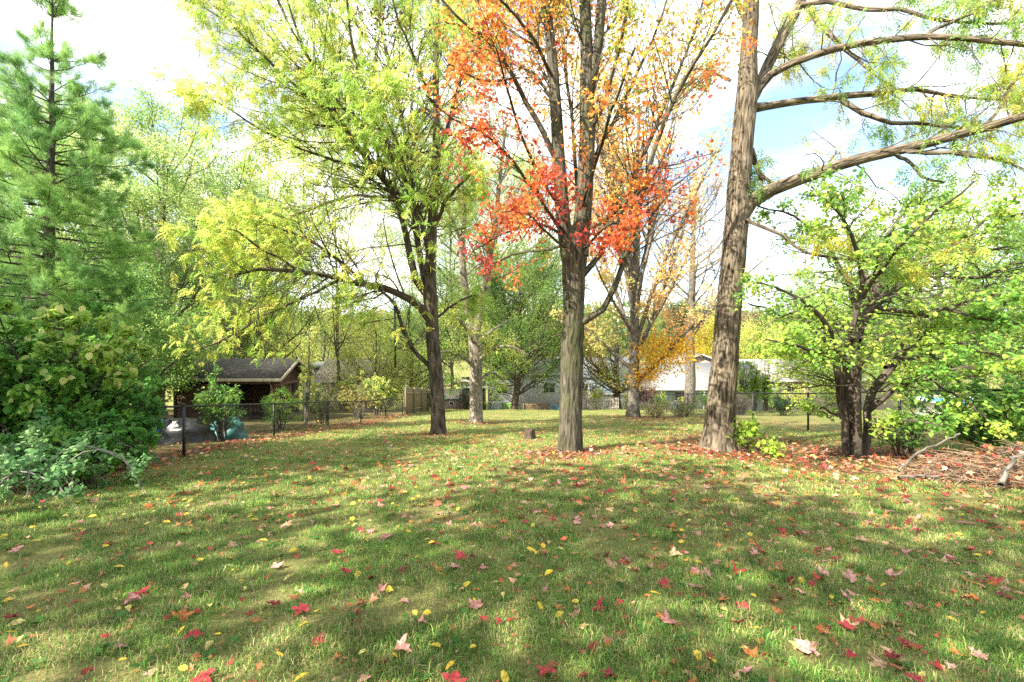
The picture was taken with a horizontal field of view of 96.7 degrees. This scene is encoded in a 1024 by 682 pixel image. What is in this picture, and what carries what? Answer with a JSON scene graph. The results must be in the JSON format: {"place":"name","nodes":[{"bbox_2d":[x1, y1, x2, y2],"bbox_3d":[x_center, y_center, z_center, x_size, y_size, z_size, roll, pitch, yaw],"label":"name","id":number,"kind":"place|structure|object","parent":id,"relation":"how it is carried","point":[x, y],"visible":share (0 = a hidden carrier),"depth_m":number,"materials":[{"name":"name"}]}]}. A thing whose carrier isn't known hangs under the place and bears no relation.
{"place":"outdoors","nodes":[
{"label":"outdoors","id":0,"kind":"place"},
{"bbox_2d":[488,401,502,409],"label":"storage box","id":1,"kind":"object","parent":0,"point":[496,404],"visible":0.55,"depth_m":47.35,"materials":[{"name":"grey plastic"}]},
{"bbox_2d":[0,332,1023,681],"bbox_3d":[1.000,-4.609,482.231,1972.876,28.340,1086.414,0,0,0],"label":"ground","id":2,"kind":"structure","parent":0,"point":[272,590],"depth_m":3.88,"materials":[{"name":"plant"}]},
{"bbox_2d":[0,430,108,487],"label":"bramble","id":3,"kind":"object","parent":2,"relation":"on","point":[21,454],"visible":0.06,"depth_m":6.48,"materials":[{"name":"plant"}]},
{"bbox_2d":[0,121,110,304],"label":"background tree","id":4,"kind":"object","parent":2,"relation":"on","point":[57,169],"visible":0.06,"depth_m":25.80,"materials":[{"name":"green plant"}]},
{"bbox_2d":[0,331,118,447],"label":"shaded shrub","id":5,"kind":"object","parent":2,"relation":"on","point":[6,365],"visible":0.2,"depth_m":7.97,"materials":[{"name":"green plant"}]},
{"bbox_2d":[0,421,153,511],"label":"bramble","id":6,"kind":"object","parent":2,"relation":"on","point":[54,474],"visible":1,"depth_m":5.12,"materials":[{"name":"plant"}]},
{"bbox_2d":[0,55,156,349],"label":"background tree","id":7,"kind":"object","parent":2,"relation":"on","point":[77,136],"visible":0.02,"depth_m":34.18,"materials":[{"name":"green plant"}]},
{"bbox_2d":[0,409,158,504],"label":"bramble","id":8,"kind":"object","parent":2,"relation":"on","point":[30,443],"visible":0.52,"depth_m":6.02,"materials":[{"name":"plant"}]},
{"bbox_2d":[0,290,161,446],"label":"grapevine thicket","id":9,"kind":"object","parent":2,"relation":"on","point":[65,383],"visible":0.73,"depth_m":7.75,"materials":[{"name":"green plant"}]},
{"bbox_2d":[0,403,163,487],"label":"leafy shrub","id":10,"kind":"object","parent":2,"relation":"on","point":[65,422],"visible":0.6,"depth_m":6.63,"materials":[{"name":"green plant"}]},
{"bbox_2d":[0,0,179,397],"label":"pine tree","id":11,"kind":"object","parent":2,"relation":"on","point":[43,138],"visible":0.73,"depth_m":14.32,"materials":[{"name":"green plant"}]},
{"bbox_2d":[21,125,191,367],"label":"background tree","id":12,"kind":"object","parent":2,"relation":"on","point":[152,242],"visible":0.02,"depth_m":41.18,"materials":[{"name":"green plant"}]},
{"bbox_2d":[54,332,169,445],"bbox_3d":[-11.204,1.252,11.517,3.501,3.077,2.846,0,0,0],"label":"leafy shrub","id":13,"kind":"object","parent":2,"relation":"on","point":[159,384],"visible":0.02,"depth_m":12.30,"materials":[{"name":"green plant"}]},
{"bbox_2d":[17,254,231,408],"bbox_3d":[-19.058,0.250,21.978,9.724,9.206,8.911,0,0,-31],"label":"background tree","id":14,"kind":"object","parent":2,"relation":"on","point":[177,369],"visible":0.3,"depth_m":21.62,"materials":[{"name":"green plant"}]},
{"bbox_2d":[92,384,167,469],"bbox_3d":[-7.021,1.598,8.361,1.325,1.622,1.096,0,0,38],"label":"leafy shrub","id":15,"kind":"object","parent":2,"relation":"on","point":[151,413],"visible":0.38,"depth_m":8.31,"materials":[{"name":"green plant"}]},
{"bbox_2d":[122,592,140,606],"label":"maple leaf","id":16,"kind":"object","parent":2,"relation":"on","point":[132,596],"visible":0.98,"depth_m":2.86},
{"bbox_2d":[27,72,268,415],"bbox_3d":[-23.020,-6.559,30.769,13.971,23.760,13.741,0,0,0],"label":"background tree","id":17,"kind":"object","parent":2,"relation":"on","point":[162,153],"visible":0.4,"depth_m":29.79,"materials":[{"name":"green plant"}]},
{"bbox_2d":[153,417,216,444],"bbox_3d":[-9.118,2.490,12.634,1.585,0.745,1.145,0,0,0],"label":"covered heap","id":18,"kind":"object","parent":2,"relation":"on","point":[198,429],"visible":0.58,"depth_m":12.25,"materials":[{"name":"black plastic"}]},
{"bbox_2d":[187,668,214,681],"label":"maple leaf","id":19,"kind":"object","parent":2,"relation":"on","point":[198,678],"visible":1,"depth_m":2.09,"materials":[{"name":"plant"}]},
{"bbox_2d":[190,363,245,441],"bbox_3d":[-8.413,1.796,13.186,1.738,2.370,1.337,0,0,9],"label":"sapling","id":20,"kind":"object","parent":2,"relation":"on","point":[210,397],"visible":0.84,"depth_m":13.06,"materials":[{"name":"green plant"}]},
{"bbox_2d":[166,298,287,404],"bbox_3d":[-23.136,1.361,35.172,10.248,9.586,10.467,0,0,17],"label":"background tree","id":21,"kind":"object","parent":2,"relation":"on","point":[224,355],"visible":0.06,"depth_m":35.45,"materials":[{"name":"green plant"}]},
{"bbox_2d":[141,162,314,357],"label":"background tree","id":22,"kind":"object","parent":2,"relation":"on","point":[245,353],"depth_m":45.72,"materials":[{"name":"green plant"}]},
{"bbox_2d":[54,398,402,457],"bbox_3d":[-7.490,2.973,17.752,4.003,4.198,24.656,0,0,10],"label":"chain link fence","id":23,"kind":"object","parent":2,"relation":"on","point":[184,425],"visible":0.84,"depth_m":13.59,"materials":[{"name":"black metal"}]},
{"bbox_2d":[211,417,248,439],"bbox_3d":[-8.861,2.702,14.212,1.118,0.752,0.896,0,0,19],"label":"teal tarp","id":24,"kind":"object","parent":2,"relation":"on","point":[238,432],"visible":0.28,"depth_m":14.07,"materials":[{"name":"plastic"}]},
{"bbox_2d":[141,119,325,357],"bbox_3d":[-23.462,-5.499,38.176,13.613,23.177,12.679,0,0,0],"label":"background tree","id":25,"kind":"object","parent":2,"relation":"on","point":[237,186],"visible":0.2,"depth_m":37.60,"materials":[{"name":"green plant"}]},
{"bbox_2d":[173,358,314,418],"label":"shed","id":26,"kind":"structure","parent":2,"relation":"on","point":[244,373],"depth_m":25.61,"materials":[{"name":"brown"}]},
{"bbox_2d":[160,123,339,357],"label":"background tree","id":27,"kind":"object","parent":2,"relation":"on","point":[310,316],"visible":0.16,"depth_m":46.40,"materials":[{"name":"green plant"}]},
{"bbox_2d":[260,385,301,430],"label":"sapling","id":28,"kind":"object","parent":2,"relation":"on","point":[272,400],"visible":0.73,"depth_m":17.36,"materials":[{"name":"green plant"}]},
{"bbox_2d":[240,307,339,382],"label":"background tree","id":29,"kind":"object","parent":2,"relation":"on","point":[301,342],"visible":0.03,"depth_m":67.42,"materials":[{"name":"green plant"}]},
{"bbox_2d":[291,601,308,616],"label":"maple leaf","id":30,"kind":"object","parent":2,"relation":"on","point":[302,607],"visible":1,"depth_m":2.75,"materials":[{"name":"plant"}]},
{"bbox_2d":[294,326,321,423],"bbox_3d":[-9.243,1.544,20.701,0.906,4.509,1.232,0,0,29],"label":"slender sapling","id":31,"kind":"object","parent":2,"relation":"on","point":[309,388],"visible":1,"depth_m":20.55,"materials":[{"name":"green plant"}]},
{"bbox_2d":[246,295,379,405],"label":"background tree","id":32,"kind":"object","parent":2,"relation":"on","point":[295,353],"visible":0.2,"depth_m":55.28,"materials":[{"name":"green plant"}]},
{"bbox_2d":[303,362,323,409],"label":"house","id":33,"kind":"structure","parent":2,"relation":"on","point":[318,365],"depth_m":50.00,"materials":[{"name":"white paint"}]},
{"bbox_2d":[300,382,333,413],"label":"yard shrub","id":34,"kind":"object","parent":2,"relation":"on","point":[319,394],"visible":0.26,"depth_m":32.92,"materials":[{"name":"green plant"}]},
{"bbox_2d":[301,378,341,423],"bbox_3d":[-9.024,2.874,21.558,1.708,2.263,2.061,0,0,-12],"label":"bush","id":35,"kind":"object","parent":2,"relation":"on","point":[330,397],"visible":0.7,"depth_m":21.42,"materials":[{"name":"green plant"}]},
{"bbox_2d":[142,0,525,434],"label":"walnut tree","id":36,"kind":"object","parent":2,"relation":"on","point":[328,106],"visible":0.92,"depth_m":12.73,"materials":[{"name":"green plant"}]},
{"bbox_2d":[393,295,395,367],"bbox_3d":[-3.604,-0.333,13.947,0.067,2.295,0.171,0,0,-31],"label":"hanging rope","id":37,"kind":"object","parent":36,"relation":"hanging from","point":[394,336],"visible":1,"depth_m":13.88,"materials":[{"name":"fabric"}]},
{"bbox_2d":[259,93,422,409],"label":"background tree","id":38,"kind":"object","parent":2,"relation":"on","point":[336,327],"visible":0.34,"depth_m":42.68,"materials":[{"name":"green plant"}]},
{"bbox_2d":[330,375,362,410],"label":"yard shrub","id":39,"kind":"object","parent":2,"relation":"on","point":[341,389],"visible":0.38,"depth_m":39.97,"materials":[{"name":"green plant"}]},
{"bbox_2d":[311,354,397,409],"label":"house","id":40,"kind":"structure","parent":2,"relation":"on","point":[321,375],"depth_m":46.58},
{"bbox_2d":[336,373,381,418],"bbox_3d":[-8.734,3.076,25.716,2.433,2.678,2.273,0,0,-28],"label":"bush","id":41,"kind":"object","parent":2,"relation":"on","point":[364,396],"visible":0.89,"depth_m":25.49,"materials":[{"name":"green plant"}]},
{"bbox_2d":[323,303,426,409],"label":"background tree","id":42,"kind":"object","parent":2,"relation":"on","point":[392,372],"visible":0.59,"depth_m":44.88,"materials":[{"name":"green plant"}]},
{"bbox_2d":[356,370,396,415],"bbox_3d":[-8.480,3.299,28.913,2.507,3.012,2.373,0,0,0],"label":"bush","id":43,"kind":"object","parent":2,"relation":"on","point":[379,394],"visible":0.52,"depth_m":28.64,"materials":[{"name":"yellow plant"}]},
{"bbox_2d":[392,633,411,651],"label":"maple leaf","id":44,"kind":"object","parent":2,"relation":"on","point":[402,646],"visible":0.98,"depth_m":2.33,"materials":[{"name":"plant"}]},
{"bbox_2d":[359,304,467,405],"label":"background tree","id":45,"kind":"object","parent":2,"relation":"on","point":[425,376],"visible":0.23,"depth_m":59.81,"materials":[{"name":"green plant"}]},
{"bbox_2d":[404,387,428,414],"bbox_3d":[-7.059,4.506,34.528,0.157,2.818,7.953,0,0,2],"label":"board fence","id":46,"kind":"object","parent":2,"relation":"on","point":[416,399],"visible":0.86,"depth_m":33.68,"materials":[{"name":"wood"}]},
{"bbox_2d":[361,111,544,388],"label":"background tree","id":47,"kind":"object","parent":2,"relation":"on","point":[415,330],"visible":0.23,"depth_m":47.64,"materials":[{"name":"green plant"}]},
{"bbox_2d":[444,389,461,409],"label":"garden shed","id":48,"kind":"structure","parent":2,"relation":"on","point":[451,402],"depth_m":47.50,"materials":[{"name":"wood"}]},
{"bbox_2d":[442,669,467,681],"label":"maple leaf","id":49,"kind":"object","parent":2,"relation":"on","point":[452,676],"visible":1,"depth_m":2.08,"materials":[{"name":"plant"}]},
{"bbox_2d":[454,387,469,409],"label":"bare bush","id":50,"kind":"object","parent":2,"relation":"on","point":[462,400],"visible":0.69,"depth_m":43.90,"materials":[{"name":"brown plant"}]},
{"bbox_2d":[460,377,487,409],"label":"garden shed","id":51,"kind":"structure","parent":2,"relation":"on","point":[468,393],"depth_m":45.50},
{"bbox_2d":[415,96,547,422],"bbox_3d":[-1.230,-3.748,21.262,6.610,15.596,5.898,0,0,-13],"label":"pale barked tree","id":52,"kind":"object","parent":2,"relation":"on","point":[476,356],"visible":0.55,"depth_m":21.03,"materials":[{"name":"green plant"}]},
{"bbox_2d":[396,141,604,375],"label":"background tree","id":53,"kind":"object","parent":2,"relation":"on","point":[556,262],"visible":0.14,"depth_m":58.95,"materials":[{"name":"green plant"}]},
{"bbox_2d":[0,446,1021,681],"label":"fallen leaves","id":54,"kind":"object","parent":2,"relation":"on","point":[236,637],"visible":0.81,"depth_m":3.47,"materials":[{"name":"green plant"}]},
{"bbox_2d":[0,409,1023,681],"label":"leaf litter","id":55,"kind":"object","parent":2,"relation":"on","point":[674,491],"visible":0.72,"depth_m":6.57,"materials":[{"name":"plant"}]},
{"bbox_2d":[440,226,589,408],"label":"maple tree","id":56,"kind":"object","parent":2,"relation":"on","point":[523,331],"visible":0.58,"depth_m":41.13,"materials":[{"name":"green plant"}]},
{"bbox_2d":[486,359,559,409],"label":"house","id":57,"kind":"structure","parent":2,"relation":"on","point":[528,397],"depth_m":60.00,"materials":[{"name":"grey"}]},
{"bbox_2d":[524,427,535,438],"bbox_3d":[0.536,2.776,13.673,0.422,0.406,0.447,0,0,0],"label":"tree stump","id":58,"kind":"object","parent":2,"relation":"on","point":[530,433],"visible":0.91,"depth_m":13.58,"materials":[{"name":"brown wood"}]},
{"bbox_2d":[135,298,935,359],"bbox_3d":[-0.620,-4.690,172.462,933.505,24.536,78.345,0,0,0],"label":"woods","id":59,"kind":"object","parent":2,"relation":"on","point":[623,338],"visible":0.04,"depth_m":146.55,"materials":[{"name":"green plant"}]},
{"bbox_2d":[523,403,549,409],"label":"picket fence","id":60,"kind":"object","parent":2,"relation":"on","point":[526,405],"visible":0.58,"depth_m":47.49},
{"bbox_2d":[410,0,770,452],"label":"maple tree","id":61,"kind":"object","parent":2,"relation":"on","point":[574,241],"visible":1,"depth_m":9.91,"materials":[{"name":"orange plant"}]},
{"bbox_2d":[557,357,628,395],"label":"house","id":62,"kind":"structure","parent":2,"relation":"on","point":[589,377],"depth_m":74.45,"materials":[{"name":"white paint"}]},
{"bbox_2d":[587,387,603,409],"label":"yard shrub","id":63,"kind":"object","parent":2,"relation":"on","point":[596,395],"visible":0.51,"depth_m":48.71,"materials":[{"name":"green plant"}]},
{"bbox_2d":[587,398,618,409],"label":"picket fence","id":64,"kind":"object","parent":2,"relation":"on","point":[597,403],"visible":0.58,"depth_m":45.08,"materials":[{"name":"wood"}]},
{"bbox_2d":[584,380,626,409],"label":"garage","id":65,"kind":"structure","parent":2,"relation":"on","point":[608,394],"depth_m":54.00,"materials":[{"name":"white"}]},
{"bbox_2d":[553,303,670,409],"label":"dark trunked tree","id":66,"kind":"object","parent":2,"relation":"on","point":[612,378],"visible":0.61,"depth_m":45.00,"materials":[{"name":"green plant"}]},
{"bbox_2d":[639,381,661,409],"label":"purple shrub","id":67,"kind":"object","parent":2,"relation":"on","point":[646,397],"visible":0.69,"depth_m":41.81,"materials":[{"name":"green plant"}]},
{"bbox_2d":[637,398,673,417],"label":"weed clump","id":68,"kind":"object","parent":2,"relation":"on","point":[659,408],"visible":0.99,"depth_m":27.31,"materials":[{"name":"green plant"}]},
{"bbox_2d":[649,384,667,406],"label":"yard shrub","id":69,"kind":"object","parent":2,"relation":"on","point":[661,397],"visible":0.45,"depth_m":49.45,"materials":[{"name":"green plant"}]},
{"bbox_2d":[549,14,768,417],"bbox_3d":[8.387,-8.143,28.378,12.478,25.952,10.996,0,0,0],"label":"golden maple tree","id":70,"kind":"object","parent":2,"relation":"on","point":[633,277],"visible":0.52,"depth_m":26.86,"materials":[{"name":"orange plant"}]},
{"bbox_2d":[656,394,706,417],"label":"weed clump","id":71,"kind":"object","parent":2,"relation":"on","point":[681,409],"visible":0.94,"depth_m":28.49,"materials":[{"name":"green plant"}]},
{"bbox_2d":[652,295,714,357],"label":"background tree","id":72,"kind":"object","parent":2,"relation":"on","point":[674,306],"visible":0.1,"depth_m":119.27,"materials":[{"name":"green plant"}]},
{"bbox_2d":[600,363,774,409],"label":"house","id":73,"kind":"structure","parent":2,"relation":"on","point":[677,384],"depth_m":60.56,"materials":[{"name":"white"}]},
{"bbox_2d":[665,353,711,362],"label":"house","id":74,"kind":"structure","parent":2,"relation":"on","point":[705,359],"depth_m":85.00,"materials":[{"name":"beige"}]},
{"bbox_2d":[641,144,772,408],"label":"background tree","id":75,"kind":"object","parent":2,"relation":"on","point":[690,374],"visible":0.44,"depth_m":49.48,"materials":[{"name":"grey plant"}]},
{"bbox_2d":[680,314,745,358],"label":"background tree","id":76,"kind":"object","parent":2,"relation":"on","point":[703,338],"visible":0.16,"depth_m":100.28,"materials":[{"name":"yellow plant"}]},
{"bbox_2d":[726,409,762,452],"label":"seedling","id":77,"kind":"object","parent":2,"relation":"on","point":[753,427],"visible":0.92,"depth_m":10.46,"materials":[{"name":"green plant"}]},
{"bbox_2d":[736,391,756,414],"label":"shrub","id":78,"kind":"object","parent":2,"relation":"on","point":[740,402],"visible":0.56,"depth_m":30.34,"materials":[{"name":"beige plant"}]},
{"bbox_2d":[737,359,756,404],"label":"columnar cedar","id":79,"kind":"object","parent":2,"relation":"on","point":[742,387],"visible":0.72,"depth_m":39.85,"materials":[{"name":"green plant"}]},
{"bbox_2d":[746,361,765,409],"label":"columnar cedar","id":80,"kind":"object","parent":2,"relation":"on","point":[756,388],"visible":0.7,"depth_m":39.81,"materials":[{"name":"green plant"}]},
{"bbox_2d":[739,304,773,358],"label":"background tree","id":81,"kind":"object","parent":2,"relation":"on","point":[743,319],"visible":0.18,"depth_m":108.42,"materials":[{"name":"yellow plant"}]},
{"bbox_2d":[756,359,774,410],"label":"columnar cedar","id":82,"kind":"object","parent":2,"relation":"on","point":[766,388],"visible":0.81,"depth_m":39.91,"materials":[{"name":"green plant"}]},
{"bbox_2d":[755,435,787,457],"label":"seedling","id":83,"kind":"object","parent":2,"relation":"on","point":[775,450],"visible":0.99,"depth_m":9.85,"materials":[{"name":"yellow plant"}]},
{"bbox_2d":[771,392,795,415],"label":"evergreen bush","id":84,"kind":"object","parent":2,"relation":"on","point":[782,410],"visible":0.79,"depth_m":30.50,"materials":[{"name":"green plant"}]},
{"bbox_2d":[739,313,837,358],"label":"background tree","id":85,"kind":"object","parent":2,"relation":"on","point":[754,356],"visible":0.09,"depth_m":90.71,"materials":[{"name":"yellow plant"}]},
{"bbox_2d":[781,384,814,409],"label":"yard shrub","id":86,"kind":"object","parent":2,"relation":"on","point":[800,396],"visible":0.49,"depth_m":46.10,"materials":[{"name":"yellow plant"}]},
{"bbox_2d":[794,638,819,655],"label":"maple leaf","id":87,"kind":"object","parent":2,"relation":"on","point":[808,649],"visible":1,"depth_m":2.29,"materials":[{"name":"plant"}]},
{"bbox_2d":[739,359,894,409],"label":"house","id":88,"kind":"structure","parent":2,"relation":"on","point":[791,381],"depth_m":62.00,"materials":[{"name":"white"}]},
{"bbox_2d":[812,382,836,409],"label":"yard shrub","id":89,"kind":"object","parent":2,"relation":"on","point":[832,397],"visible":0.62,"depth_m":43.91,"materials":[{"name":"green plant"}]},
{"bbox_2d":[666,389,1023,451],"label":"chain link fence","id":90,"kind":"object","parent":2,"relation":"on","point":[834,393],"visible":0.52,"depth_m":17.05,"materials":[{"name":"metal"}]},
{"bbox_2d":[684,0,1023,451],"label":"ash tree","id":91,"kind":"object","parent":2,"relation":"on","point":[744,198],"visible":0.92,"depth_m":10.56,"materials":[{"name":"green plant"}]},
{"bbox_2d":[751,233,985,406],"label":"background tree","id":92,"kind":"object","parent":2,"relation":"on","point":[827,382],"visible":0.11,"depth_m":61.03,"materials":[{"name":"green plant"}]},
{"bbox_2d":[725,158,1023,457],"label":"shrubby tree","id":93,"kind":"object","parent":2,"relation":"on","point":[855,441],"visible":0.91,"depth_m":9.13,"materials":[{"name":"green plant"}]},
{"bbox_2d":[869,652,888,668],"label":"maple leaf","id":94,"kind":"object","parent":2,"relation":"on","point":[878,661],"visible":0.84,"depth_m":2.19,"materials":[{"name":"plant"}]},
{"bbox_2d":[862,411,944,456],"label":"twiggy undergrowth","id":95,"kind":"object","parent":2,"relation":"on","point":[909,445],"visible":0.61,"depth_m":10.01,"materials":[{"name":"green plant"}]},
{"bbox_2d":[796,172,1023,394],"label":"background tree","id":96,"kind":"object","parent":2,"relation":"on","point":[955,223],"visible":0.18,"depth_m":40.02,"materials":[{"name":"green plant"}]},
{"bbox_2d":[882,373,956,414],"bbox_3d":[27.783,3.674,31.084,3.916,2.983,3.381,0,0,-20],"label":"shrub","id":97,"kind":"object","parent":2,"relation":"on","point":[923,387],"visible":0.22,"depth_m":30.84,"materials":[{"name":"green plant"}]},
{"bbox_2d":[916,395,971,415],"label":"garden pool","id":98,"kind":"structure","parent":2,"relation":"on","point":[929,404],"depth_m":27.29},
{"bbox_2d":[868,434,1023,492],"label":"brush pile","id":99,"kind":"object","parent":2,"relation":"on","point":[972,466],"visible":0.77,"depth_m":7.18,"materials":[{"name":"wood"}]},
{"bbox_2d":[897,433,959,472],"bbox_3d":[7.033,1.867,7.689,1.857,0.492,0.111,0,0,-23],"label":"dead branch","id":100,"kind":"object","parent":99,"relation":"on","point":[914,455],"visible":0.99,"depth_m":7.62,"materials":[{"name":"wood"}]},
{"bbox_2d":[897,473,960,478],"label":"dead branch","id":101,"kind":"object","parent":99,"relation":"on","point":[914,476],"visible":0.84,"depth_m":7.00,"materials":[{"name":"wood"}]},
{"bbox_2d":[997,453,1023,486],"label":"dead branch","id":102,"kind":"object","parent":99,"relation":"on","point":[1004,477],"visible":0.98,"depth_m":6.32,"materials":[{"name":"wood"}]},
{"bbox_2d":[902,391,998,436],"bbox_3d":[13.513,2.180,13.750,2.348,1.604,2.204,0,0,-31],"label":"hedge shrub","id":103,"kind":"object","parent":2,"relation":"on","point":[924,406],"visible":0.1,"depth_m":13.97,"materials":[{"name":"green plant"}]},
{"bbox_2d":[899,212,1023,392],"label":"background tree","id":104,"kind":"object","parent":2,"relation":"on","point":[1016,228],"visible":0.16,"depth_m":32.53,"materials":[{"name":"green plant"}]},
{"bbox_2d":[968,646,987,659],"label":"maple leaf","id":105,"kind":"object","parent":2,"relation":"on","point":[978,654],"visible":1,"depth_m":2.24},
{"bbox_2d":[939,376,1023,458],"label":"hedge shrub","id":106,"kind":"object","parent":2,"relation":"on","point":[1015,418],"visible":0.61,"depth_m":9.29,"materials":[{"name":"green plant"}]},
{"bbox_2d":[967,370,1023,403],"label":"hedge shrub","id":107,"kind":"object","parent":2,"relation":"on","point":[1012,378],"visible":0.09,"depth_m":13.13,"materials":[{"name":"green plant"}]},
{"bbox_2d":[0,0,1023,331],"label":"sky","id":108,"kind":"structure","parent":0,"point":[137,33],"materials":[{"name":"white"}]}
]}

